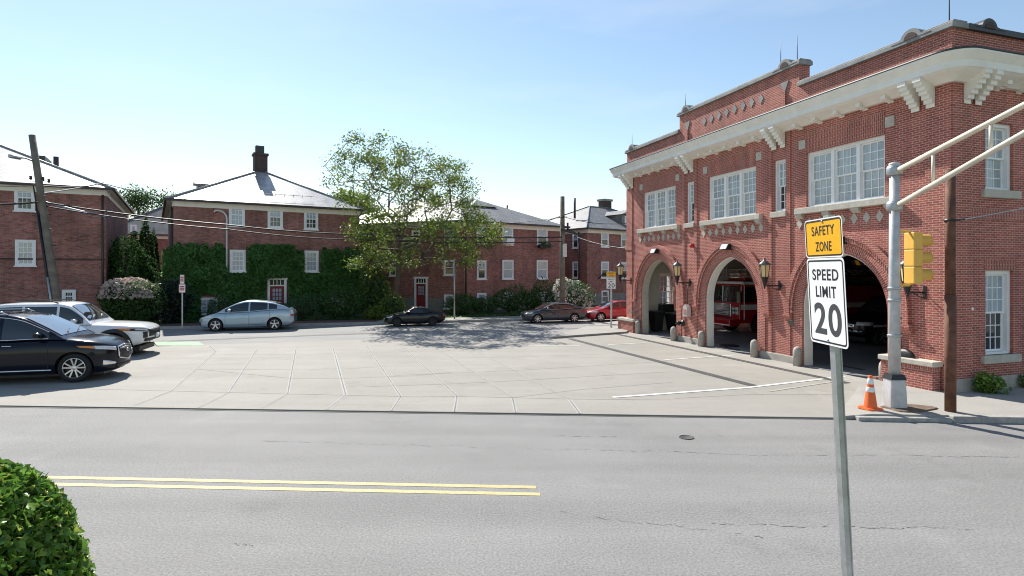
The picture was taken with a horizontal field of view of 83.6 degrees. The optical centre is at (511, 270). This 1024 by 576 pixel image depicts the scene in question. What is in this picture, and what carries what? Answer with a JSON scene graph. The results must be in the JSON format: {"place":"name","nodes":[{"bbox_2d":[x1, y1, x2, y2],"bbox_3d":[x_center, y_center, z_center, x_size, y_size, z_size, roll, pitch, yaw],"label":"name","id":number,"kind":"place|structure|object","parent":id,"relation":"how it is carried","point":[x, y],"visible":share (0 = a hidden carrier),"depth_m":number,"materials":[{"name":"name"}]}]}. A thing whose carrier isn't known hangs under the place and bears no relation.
{"place":"outdoors","nodes":[
{"label":"outdoors","id":0,"kind":"place"},
{"bbox_2d":[158,319,381,325],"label":"brick pavement","id":1,"kind":"structure","parent":0,"point":[294,322],"depth_m":31.61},
{"bbox_2d":[179,275,184,327],"bbox_3d":[-16.686,1.560,28.994,0.300,2.680,0.051,0,0,-8],"label":"parking sign","id":2,"kind":"object","parent":1,"relation":"on","point":[182,287],"visible":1,"depth_m":28.97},
{"bbox_2d":[148,319,617,346],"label":"street","id":3,"kind":"structure","parent":0,"point":[485,330],"depth_m":27.67,"materials":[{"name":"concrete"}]},
{"bbox_2d":[8,134,61,300],"bbox_3d":[-22.635,-1.754,27.440,2.144,9.563,1.059,0,0,-31],"label":"utility pole","id":4,"kind":"object","parent":3,"relation":"on","point":[50,268],"visible":0.86,"depth_m":27.47,"materials":[{"name":"brown wood"}]},
{"bbox_2d":[44,184,167,196],"bbox_3d":[-20.966,-4.274,30.862,1.079,0.393,7.396,0,0,21],"label":"overhead cable","id":5,"kind":"object","parent":4,"relation":"attached to","point":[103,184],"visible":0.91,"depth_m":29.37,"materials":[{"name":"rubber"}]},
{"bbox_2d":[199,299,296,331],"bbox_3d":[-13.415,2.247,29.179,4.518,1.506,2.005,0,0,-14],"label":"parked hatchback","id":6,"kind":"object","parent":3,"relation":"on","point":[273,315],"visible":1,"depth_m":28.50,"materials":[{"name":"blue paint"}]},
{"bbox_2d":[160,318,588,328],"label":"kerb","id":7,"kind":"structure","parent":3,"relation":"on","point":[341,323],"depth_m":31.57,"materials":[{"name":"concrete"}]},
{"bbox_2d":[560,196,583,301],"bbox_3d":[3.550,-0.775,34.236,1.485,7.350,0.460,0,0,21],"label":"utility pole","id":8,"kind":"object","parent":7,"relation":"on","point":[563,250],"visible":0.98,"depth_m":34.37,"materials":[{"name":"brown wood"}]},
{"bbox_2d":[45,202,561,237],"bbox_3d":[-9.879,-2.603,31.273,26.575,1.466,0.642,0,0,-15],"label":"overhead cable","id":9,"kind":"object","parent":8,"relation":"attached to","point":[268,228],"visible":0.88,"depth_m":30.26,"materials":[{"name":"black metal"}]},
{"bbox_2d":[46,206,561,242],"bbox_3d":[-9.859,-2.361,31.248,26.548,1.574,0.573,0,0,-15],"label":"overhead cable","id":10,"kind":"object","parent":8,"relation":"attached to","point":[285,235],"visible":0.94,"depth_m":30.57,"materials":[{"name":"rubber"}]},
{"bbox_2d":[384,306,444,326],"bbox_3d":[-5.347,2.489,31.337,3.259,1.022,1.616,0,0,-14],"label":"parked convertible","id":11,"kind":"object","parent":3,"relation":"on","point":[417,315],"visible":1,"depth_m":30.78,"materials":[{"name":"black paint"}]},
{"bbox_2d":[520,302,586,322],"bbox_3d":[2.369,2.422,33.354,3.874,1.156,1.635,0,0,-14],"label":"parked sedan","id":12,"kind":"object","parent":3,"relation":"on","point":[550,311],"visible":1,"depth_m":32.78,"materials":[{"name":"grey paint"}]},
{"bbox_2d":[586,300,625,321],"bbox_3d":[6.080,2.396,34.300,3.720,1.209,1.695,0,0,-14],"label":"parked hatchback","id":13,"kind":"object","parent":3,"relation":"on","point":[600,313],"visible":0.52,"depth_m":33.57,"materials":[{"name":"red paint"}]},
{"bbox_2d":[117,301,665,323],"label":"front yard","id":14,"kind":"structure","parent":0,"point":[502,311],"depth_m":36.60,"materials":[{"name":"plant"}]},
{"bbox_2d":[0,144,135,312],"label":"brick house","id":15,"kind":"structure","parent":14,"relation":"on","point":[83,242],"depth_m":30.47,"materials":[{"name":"brick"}]},
{"bbox_2d":[13,191,35,212],"bbox_3d":[-25.143,-3.720,29.554,0.932,1.425,0.112,0,0,-30],"label":"window","id":16,"kind":"structure","parent":15,"relation":"in","point":[19,196],"depth_m":29.55,"materials":[{"name":"white paint"}]},
{"bbox_2d":[13,240,36,266],"bbox_3d":[-25.115,-0.879,29.570,0.933,1.406,0.112,0,0,-30],"label":"window","id":17,"kind":"structure","parent":15,"relation":"in","point":[23,248],"depth_m":29.58,"materials":[{"name":"white paint"}]},
{"bbox_2d":[62,290,75,300],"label":"window","id":18,"kind":"structure","parent":15,"relation":"in","point":[66,294],"depth_m":30.48,"materials":[{"name":"white paint"}]},
{"bbox_2d":[95,277,167,321],"bbox_3d":[-20.311,1.635,30.723,3.603,2.599,2.554,0,0,-18],"label":"hydrangea","id":19,"kind":"object","parent":14,"relation":"on","point":[131,289],"visible":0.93,"depth_m":30.15,"materials":[{"name":"green plant"}]},
{"bbox_2d":[107,235,163,319],"bbox_3d":[-22.430,0.396,33.300,4.200,5.008,4.216,0,0,0],"label":"cedar","id":20,"kind":"object","parent":14,"relation":"on","point":[117,269],"visible":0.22,"depth_m":32.95,"materials":[{"name":"green plant"}]},
{"bbox_2d":[133,218,159,282],"bbox_3d":[-23.029,-0.191,35.991,1.902,6.182,1.942,0,0,0],"label":"arborvitae","id":21,"kind":"object","parent":14,"relation":"on","point":[148,240],"visible":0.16,"depth_m":35.90,"materials":[{"name":"green plant"}]},
{"bbox_2d":[128,206,167,278],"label":"brick house","id":22,"kind":"structure","parent":14,"relation":"on","point":[161,231],"depth_m":53.82,"materials":[{"name":"brick"}]},
{"bbox_2d":[150,229,161,279],"bbox_3d":[-23.759,0.021,37.975,1.372,5.758,1.442,0,0,0],"label":"arborvitae","id":23,"kind":"object","parent":14,"relation":"on","point":[155,241],"visible":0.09,"depth_m":38.03,"materials":[{"name":"green plant"}]},
{"bbox_2d":[148,185,182,208],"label":"background tree","id":24,"kind":"object","parent":14,"relation":"on","point":[160,202],"visible":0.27,"depth_m":67.34,"materials":[{"name":"green plant"}]},
{"bbox_2d":[144,278,195,322],"bbox_3d":[-18.813,1.664,31.420,2.420,2.578,2.217,0,0,40],"label":"shrub","id":25,"kind":"object","parent":14,"relation":"on","point":[174,315],"visible":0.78,"depth_m":31.14,"materials":[{"name":"green plant"}]},
{"bbox_2d":[207,294,232,314],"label":"shrub","id":26,"kind":"object","parent":14,"relation":"on","point":[210,310],"visible":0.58,"depth_m":32.25,"materials":[{"name":"green plant"}]},
{"bbox_2d":[161,145,366,314],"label":"brick house","id":27,"kind":"structure","parent":14,"relation":"on","point":[260,196],"depth_m":36.04,"materials":[{"name":"brick"}]},
{"bbox_2d":[200,297,217,314],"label":"window","id":28,"kind":"structure","parent":27,"relation":"in","point":[205,301],"depth_m":33.91,"materials":[{"name":"white paint"}]},
{"bbox_2d":[228,209,244,227],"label":"window","id":29,"kind":"structure","parent":27,"relation":"in","point":[236,216],"depth_m":34.80,"materials":[{"name":"glass"}]},
{"bbox_2d":[230,250,245,272],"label":"window","id":30,"kind":"structure","parent":27,"relation":"in","point":[237,258],"depth_m":34.82,"materials":[{"name":"white paint"}]},
{"bbox_2d":[160,242,366,320],"bbox_3d":[-15.587,0.651,35.390,12.783,4.720,4.869,0,0,-11],"label":"climbing ivy","id":31,"kind":"object","parent":27,"relation":"attached to","point":[202,269],"visible":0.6,"depth_m":35.07,"materials":[{"name":"green plant"}]},
{"bbox_2d":[268,211,283,228],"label":"window","id":32,"kind":"structure","parent":27,"relation":"in","point":[275,218],"depth_m":35.96,"materials":[{"name":"white paint"}]},
{"bbox_2d":[270,286,283,302],"bbox_3d":[-14.762,1.890,35.976,0.840,1.800,0.048,0,0,-32],"label":"door","id":33,"kind":"structure","parent":27,"relation":"in","point":[276,292],"depth_m":35.98,"materials":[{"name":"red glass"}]},
{"bbox_2d":[303,213,318,230],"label":"window","id":34,"kind":"structure","parent":27,"relation":"in","point":[310,219],"depth_m":37.10,"materials":[{"name":"white paint"}]},
{"bbox_2d":[304,251,319,272],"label":"window","id":35,"kind":"structure","parent":27,"relation":"in","point":[312,257],"depth_m":37.13,"materials":[{"name":"glass"}]},
{"bbox_2d":[286,292,323,318],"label":"shrub","id":36,"kind":"object","parent":14,"relation":"on","point":[298,308],"visible":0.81,"depth_m":33.46,"materials":[{"name":"green plant"}]},
{"bbox_2d":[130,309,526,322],"bbox_3d":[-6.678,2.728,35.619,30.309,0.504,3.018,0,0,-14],"label":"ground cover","id":37,"kind":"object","parent":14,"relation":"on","point":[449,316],"visible":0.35,"depth_m":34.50,"materials":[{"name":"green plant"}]},
{"bbox_2d":[311,282,368,317],"bbox_3d":[-10.190,1.780,34.120,3.509,2.270,2.404,0,0,0],"label":"shrub","id":38,"kind":"object","parent":14,"relation":"on","point":[339,295],"visible":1,"depth_m":33.91,"materials":[{"name":"green plant"}]},
{"bbox_2d":[358,263,391,316],"bbox_3d":[-8.447,1.208,35.220,2.100,3.449,1.859,0,0,0],"label":"shrub","id":39,"kind":"object","parent":14,"relation":"on","point":[377,288],"visible":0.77,"depth_m":34.91,"materials":[{"name":"green plant"}]},
{"bbox_2d":[359,305,392,319],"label":"shrub","id":40,"kind":"object","parent":14,"relation":"on","point":[377,312],"visible":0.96,"depth_m":33.43,"materials":[{"name":"green plant"}]},
{"bbox_2d":[378,291,405,314],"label":"shrub","id":41,"kind":"object","parent":14,"relation":"on","point":[393,303],"visible":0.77,"depth_m":34.05,"materials":[{"name":"green plant"}]},
{"bbox_2d":[318,129,508,306],"bbox_3d":[-6.178,-2.650,34.883,12.064,11.069,12.012,0,0,0],"label":"street tree","id":42,"kind":"object","parent":14,"relation":"on","point":[379,165],"visible":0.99,"depth_m":32.86,"materials":[{"name":"green plant"}]},
{"bbox_2d":[441,291,480,314],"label":"shrub","id":43,"kind":"object","parent":14,"relation":"on","point":[460,310],"visible":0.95,"depth_m":36.98,"materials":[{"name":"green plant"}]},
{"bbox_2d":[360,197,569,310],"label":"brick house","id":44,"kind":"structure","parent":14,"relation":"on","point":[430,286],"depth_m":42.19,"materials":[{"name":"red brick"}]},
{"bbox_2d":[416,284,425,307],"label":"door","id":45,"kind":"structure","parent":44,"relation":"in","point":[420,288],"depth_m":41.48,"materials":[{"name":"red wood"}]},
{"bbox_2d":[443,260,453,275],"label":"window","id":46,"kind":"structure","parent":44,"relation":"in","point":[448,267],"depth_m":40.71,"materials":[{"name":"white paint"}]},
{"bbox_2d":[476,260,486,279],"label":"window","id":47,"kind":"structure","parent":44,"relation":"in","point":[481,273],"depth_m":41.17,"materials":[{"name":"glass"}]},
{"bbox_2d":[501,260,514,279],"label":"window","id":48,"kind":"structure","parent":44,"relation":"in","point":[507,265],"depth_m":42.57,"materials":[{"name":"glass"}]},
{"bbox_2d":[536,230,547,244],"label":"window","id":49,"kind":"structure","parent":44,"relation":"in","point":[540,233],"depth_m":44.54,"materials":[{"name":"white paint"}]},
{"bbox_2d":[536,260,548,279],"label":"window","id":50,"kind":"structure","parent":44,"relation":"in","point":[541,265],"depth_m":44.54,"materials":[{"name":"glass"}]},
{"bbox_2d":[472,295,500,313],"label":"shrub","id":51,"kind":"object","parent":14,"relation":"on","point":[487,303],"visible":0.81,"depth_m":37.68,"materials":[{"name":"green plant"}]},
{"bbox_2d":[490,284,540,312],"bbox_3d":[0.281,1.917,38.673,3.577,2.066,2.254,0,0,0],"label":"shrub","id":52,"kind":"object","parent":14,"relation":"on","point":[514,299],"visible":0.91,"depth_m":38.26,"materials":[{"name":"green plant"}]},
{"bbox_2d":[523,276,559,307],"bbox_3d":[2.014,1.653,39.025,2.789,2.560,2.564,0,0,39],"label":"shrub","id":53,"kind":"object","parent":14,"relation":"on","point":[547,294],"visible":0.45,"depth_m":38.74,"materials":[{"name":"green plant"}]},
{"bbox_2d":[551,277,595,307],"bbox_3d":[4.114,1.658,38.288,3.041,2.579,2.519,0,0,0],"label":"flowering shrub","id":54,"kind":"object","parent":14,"relation":"on","point":[573,291],"visible":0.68,"depth_m":37.72,"materials":[{"name":"white plant"}]},
{"bbox_2d":[547,198,665,304],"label":"brick house","id":55,"kind":"structure","parent":14,"relation":"on","point":[586,263],"depth_m":48.77,"materials":[{"name":"red brick"}]},
{"bbox_2d":[600,261,608,278],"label":"window","id":56,"kind":"structure","parent":55,"relation":"in","point":[604,265],"depth_m":48.39,"materials":[{"name":"glass"}]},
{"bbox_2d":[600,234,609,247],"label":"window","id":57,"kind":"structure","parent":55,"relation":"in","point":[604,237],"depth_m":48.40,"materials":[{"name":"white paint"}]},
{"bbox_2d":[0,334,856,418],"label":"forecourt","id":58,"kind":"structure","parent":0,"point":[142,375],"depth_m":15.31,"materials":[{"name":"concrete"}]},
{"bbox_2d":[0,308,132,381],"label":"parked suv","id":59,"kind":"object","parent":58,"relation":"on","point":[35,344],"visible":1,"depth_m":15.11,"materials":[{"name":"black paint"}]},
{"bbox_2d":[0,299,159,350],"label":"parked suv","id":60,"kind":"object","parent":58,"relation":"on","point":[138,335],"visible":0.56,"depth_m":19.62,"materials":[{"name":"white paint"}]},
{"bbox_2d":[154,342,204,345],"bbox_3d":[-13.501,2.965,23.215,2.844,0.001,1.268,0,0,0],"label":"green cycle mark","id":61,"kind":"object","parent":58,"relation":"on","point":[178,344],"visible":1,"depth_m":22.92,"materials":[{"name":"paint"}]},
{"bbox_2d":[134,345,580,412],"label":"joint edges","id":62,"kind":"object","parent":58,"relation":"on","point":[383,372],"visible":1,"depth_m":15.16,"materials":[{"name":"concrete"}]},
{"bbox_2d":[28,345,748,412],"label":"pavement joints","id":63,"kind":"object","parent":58,"relation":"on","point":[390,381],"visible":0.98,"depth_m":14.89,"materials":[{"name":"concrete"}]},
{"bbox_2d":[570,338,756,385],"bbox_3d":[4.364,2.962,19.801,0.270,0.001,10.837,0,0,-20],"label":"tar strip","id":64,"kind":"object","parent":58,"relation":"on","point":[706,373],"visible":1,"depth_m":17.84,"materials":[{"name":"asphalt"}]},
{"bbox_2d":[610,343,844,397],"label":"white lines","id":65,"kind":"object","parent":58,"relation":"on","point":[713,389],"visible":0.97,"depth_m":14.49,"materials":[{"name":"paint"}]},
{"bbox_2d":[616,334,848,383],"bbox_3d":[6.707,2.966,21.267,0.200,0.012,13.105,0,0,-19],"label":"drain channel","id":66,"kind":"object","parent":58,"relation":"on","point":[734,359],"visible":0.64,"depth_m":18.86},
{"bbox_2d":[377,316,520,321],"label":"pavement","id":67,"kind":"structure","parent":0,"point":[480,318],"depth_m":34.24,"materials":[{"name":"concrete"}]},
{"bbox_2d":[0,407,1023,575],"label":"street","id":68,"kind":"structure","parent":0,"point":[771,475],"depth_m":7.67,"materials":[{"name":"asphalt"}]},
{"bbox_2d":[47,476,539,495],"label":"yellow centre lines","id":69,"kind":"object","parent":68,"relation":"on","point":[300,489],"visible":1,"depth_m":7.98,"materials":[{"name":"paint"}]},
{"bbox_2d":[0,406,855,419],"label":"gutter joint","id":70,"kind":"object","parent":68,"relation":"on","point":[429,413],"visible":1,"depth_m":11.98,"materials":[{"name":"concrete"}]},
{"bbox_2d":[236,424,986,545],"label":"road cracks","id":71,"kind":"object","parent":68,"relation":"on","point":[660,450],"visible":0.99,"depth_m":9.22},
{"bbox_2d":[855,415,1023,423],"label":"kerb","id":72,"kind":"structure","parent":68,"relation":"on","point":[1011,419],"depth_m":11.30,"materials":[{"name":"concrete"}]},
{"bbox_2d":[0,0,1023,219],"label":"sky","id":73,"kind":"structure","parent":0,"point":[543,98],"materials":[{"name":"blue"}]},
{"bbox_2d":[552,321,627,338],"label":"side pavement","id":74,"kind":"structure","parent":0,"point":[599,329],"depth_m":27.00,"materials":[{"name":"concrete"}]},
{"bbox_2d":[606,271,615,327],"bbox_3d":[4.994,1.470,28.838,0.472,2.860,0.072,0,0,12],"label":"speed limit sign","id":75,"kind":"object","parent":74,"relation":"on","point":[610,280],"visible":1,"depth_m":28.83,"materials":[{"name":"white"}]},
{"bbox_2d":[622,332,866,382],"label":"station walk","id":76,"kind":"structure","parent":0,"point":[803,369],"depth_m":19.49,"materials":[{"name":"concrete"}]},
{"bbox_2d":[617,317,638,332],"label":"wall","id":77,"kind":"structure","parent":76,"relation":"on","point":[626,323],"depth_m":27.57,"materials":[{"name":"brick"}]},
{"bbox_2d":[750,340,757,357],"bbox_3d":[8.290,2.667,19.593,0.260,0.605,0.256,0,0,0],"label":"bollard","id":78,"kind":"object","parent":76,"relation":"on","point":[753,348],"visible":1,"depth_m":19.49,"materials":[{"name":"concrete"}]},
{"bbox_2d":[793,346,801,365],"bbox_3d":[8.869,2.667,17.805,0.260,0.605,0.256,0,0,0],"label":"bollard","id":79,"kind":"object","parent":76,"relation":"on","point":[797,355],"visible":1,"depth_m":17.71,"materials":[{"name":"concrete"}]},
{"bbox_2d":[845,379,1023,418],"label":"corner pavement","id":80,"kind":"structure","parent":0,"point":[980,403],"depth_m":12.51,"materials":[{"name":"concrete"}]},
{"bbox_2d":[857,375,883,410],"bbox_3d":[7.467,2.535,11.933,0.360,0.700,0.360,0,0,-12],"label":"traffic cone","id":81,"kind":"object","parent":80,"relation":"on","point":[870,402],"visible":1,"depth_m":11.87,"materials":[{"name":"plastic"}]},
{"bbox_2d":[880,404,938,412],"bbox_3d":[8.352,2.873,11.973,1.093,0.030,0.636,0,0,-17],"label":"pavement patch","id":82,"kind":"object","parent":80,"relation":"on","point":[913,408],"visible":0.82,"depth_m":11.85,"materials":[{"name":"concrete"}]},
{"bbox_2d":[881,102,1023,407],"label":"signal pole","id":83,"kind":"object","parent":82,"relation":"on","point":[894,393],"visible":0.95,"depth_m":11.96,"materials":[{"name":"metal"}]},
{"bbox_2d":[900,230,933,286],"bbox_3d":[8.449,-0.255,12.052,0.640,1.190,0.320,0,0,0],"label":"traffic signal","id":84,"kind":"object","parent":83,"relation":"attached to","point":[915,255],"visible":0.98,"depth_m":11.93,"materials":[{"name":"yellow"}]},
{"bbox_2d":[878,354,942,390],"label":"wall","id":85,"kind":"structure","parent":80,"relation":"on","point":[920,373],"depth_m":13.99,"materials":[{"name":"brick"}]},
{"bbox_2d":[901,349,915,358],"bbox_3d":[9.954,2.090,14.488,0.230,0.200,0.561,0,0,-18],"label":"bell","id":86,"kind":"object","parent":85,"relation":"on","point":[905,353],"visible":0.75,"depth_m":14.37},
{"bbox_2d":[943,169,964,411],"bbox_3d":[9.073,0.420,11.731,0.419,4.960,0.230,0,0,0],"label":"wooden pole","id":87,"kind":"object","parent":80,"relation":"on","point":[950,347],"visible":0.98,"depth_m":11.66,"materials":[{"name":"wood"},{"name":"black metal"}]},
{"bbox_2d":[972,371,1012,394],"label":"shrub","id":88,"kind":"object","parent":80,"relation":"on","point":[985,383],"visible":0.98,"depth_m":13.43,"materials":[{"name":"green plant"}]},
{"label":"near pavement","id":89,"kind":"structure","parent":0,"visible":0},
{"bbox_2d":[0,458,96,575],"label":"clipped hedge","id":90,"kind":"object","parent":89,"relation":"on","point":[41,532],"visible":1,"depth_m":3.00,"materials":[{"name":"green plant"}]},
{"bbox_2d":[804,215,853,575],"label":"speed limit sign","id":91,"kind":"object","parent":89,"relation":"on","point":[827,294],"visible":1,"depth_m":3.92,"materials":[{"name":"white"}]},
{"label":"ground","id":92,"kind":"structure","parent":0,"visible":0},
{"bbox_2d":[118,182,162,217],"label":"background tree","id":93,"kind":"object","parent":92,"relation":"on","point":[135,201],"visible":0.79,"depth_m":65.61,"materials":[{"name":"green plant"}]},
{"bbox_2d":[327,185,378,214],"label":"background tree","id":94,"kind":"object","parent":92,"relation":"on","point":[340,194],"visible":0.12,"depth_m":60.01,"materials":[{"name":"green plant"}]},
{"bbox_2d":[609,0,1023,391],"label":"fire station","id":95,"kind":"object","parent":92,"relation":"on","point":[754,172],"visible":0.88,"depth_m":16.48,"materials":[{"name":"brick"}]},
{"bbox_2d":[649,310,664,330],"bbox_3d":[7.015,2.433,27.779,0.620,0.950,0.600,0,0,-18],"label":"rubbish bin","id":96,"kind":"object","parent":95,"relation":"on","point":[656,318],"visible":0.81,"depth_m":27.57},
{"bbox_2d":[645,186,675,227],"bbox_3d":[6.744,-2.780,25.662,0.280,1.700,2.620,0,0,-18],"label":"window","id":97,"kind":"structure","parent":95,"relation":"in","point":[660,205],"depth_m":25.76,"materials":[{"name":"white paint"}]},
{"bbox_2d":[659,273,673,303],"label":"window","id":98,"kind":"structure","parent":95,"relation":"in","point":[668,291],"depth_m":28.69,"materials":[{"name":"white paint"}]},
{"bbox_2d":[665,313,675,329],"bbox_3d":[7.886,2.508,28.009,0.620,0.800,0.600,0,0,-18],"label":"rubbish bin","id":99,"kind":"object","parent":95,"relation":"in","point":[670,320],"visible":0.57,"depth_m":27.83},
{"bbox_2d":[658,302,673,311],"bbox_3d":[7.571,1.814,28.138,0.700,0.472,0.340,0,0,-18],"label":"storage case","id":100,"kind":"object","parent":99,"relation":"on","point":[666,307],"visible":0.84,"depth_m":27.98,"materials":[{"name":"black metal"}]},
{"bbox_2d":[672,260,691,286],"bbox_3d":[6.890,0.115,23.250,0.830,1.090,0.400,0,0,-18],"label":"wall lantern","id":101,"kind":"object","parent":95,"relation":"attached to","point":[677,265],"depth_m":23.11,"materials":[{"name":"black metal"}]},
{"bbox_2d":[683,286,690,316],"bbox_3d":[7.120,1.230,23.346,0.212,1.300,0.300,0,0,-18],"label":"call box","id":102,"kind":"object","parent":95,"relation":"attached to","point":[686,310],"visible":1,"depth_m":23.25,"materials":[{"name":"white metal"}]},
{"bbox_2d":[688,181,693,222],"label":"window","id":103,"kind":"structure","parent":95,"relation":"in","point":[690,184],"depth_m":23.61,"materials":[{"name":"white paint"}]},
{"bbox_2d":[710,166,755,219],"bbox_3d":[8.220,-2.780,21.105,0.280,1.700,2.620,0,0,-18],"label":"window","id":104,"kind":"structure","parent":95,"relation":"in","point":[732,194],"depth_m":21.16,"materials":[{"name":"glass"}]},
{"bbox_2d":[758,257,781,290],"bbox_3d":[8.387,0.115,18.626,0.830,1.090,0.400,0,0,-18],"label":"wall lantern","id":105,"kind":"object","parent":95,"relation":"attached to","point":[764,266],"depth_m":18.49,"materials":[{"name":"black metal"}]},
{"bbox_2d":[776,159,785,211],"bbox_3d":[8.957,-2.780,18.831,0.280,1.700,0.520,0,0,-18],"label":"window","id":106,"kind":"structure","parent":95,"relation":"in","point":[780,164],"depth_m":18.96,"materials":[{"name":"white paint"}]},
{"bbox_2d":[714,265,884,333],"bbox_3d":[14.523,1.348,28.582,10.900,3.220,3.080,0,0,-18],"label":"fire engine","id":107,"kind":"object","parent":95,"relation":"on","point":[735,302],"visible":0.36,"depth_m":26.76,"materials":[{"name":"red paint"}]},
{"bbox_2d":[745,287,756,301],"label":"side window","id":108,"kind":"structure","parent":107,"relation":"in","point":[750,292],"depth_m":26.13,"materials":[{"name":"black glass"}]},
{"bbox_2d":[808,135,884,206],"bbox_3d":[9.699,-2.780,16.539,0.280,1.700,2.620,0,0,-18],"label":"window","id":109,"kind":"structure","parent":95,"relation":"in","point":[855,171],"depth_m":16.53,"materials":[{"name":"white paint"}]},
{"bbox_2d":[847,294,887,345],"bbox_3d":[15.754,1.958,23.777,5.254,2.000,2.222,0,0,-18],"label":"command car","id":110,"kind":"object","parent":95,"relation":"on","point":[867,321],"visible":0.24,"depth_m":22.54,"materials":[{"name":"red paint"}]},
{"bbox_2d":[900,260,926,298],"bbox_3d":[9.867,0.165,14.060,0.830,1.090,0.400,0,0,-18],"label":"wall lantern","id":111,"kind":"object","parent":95,"relation":"attached to","point":[908,288],"depth_m":14.02,"materials":[{"name":"black metal"}]},
{"bbox_2d":[985,124,1009,189],"bbox_3d":[11.942,-2.800,14.291,1.000,1.660,0.280,0,0,-18],"label":"window","id":112,"kind":"structure","parent":95,"relation":"in","point":[997,166],"depth_m":14.33,"materials":[{"name":"white paint"}]},
{"bbox_2d":[985,270,1009,354],"bbox_3d":[11.942,1.035,14.291,1.000,2.070,0.280,0,0,-18],"label":"window","id":113,"kind":"structure","parent":95,"relation":"in","point":[997,282],"depth_m":14.32,"materials":[{"name":"white paint"}]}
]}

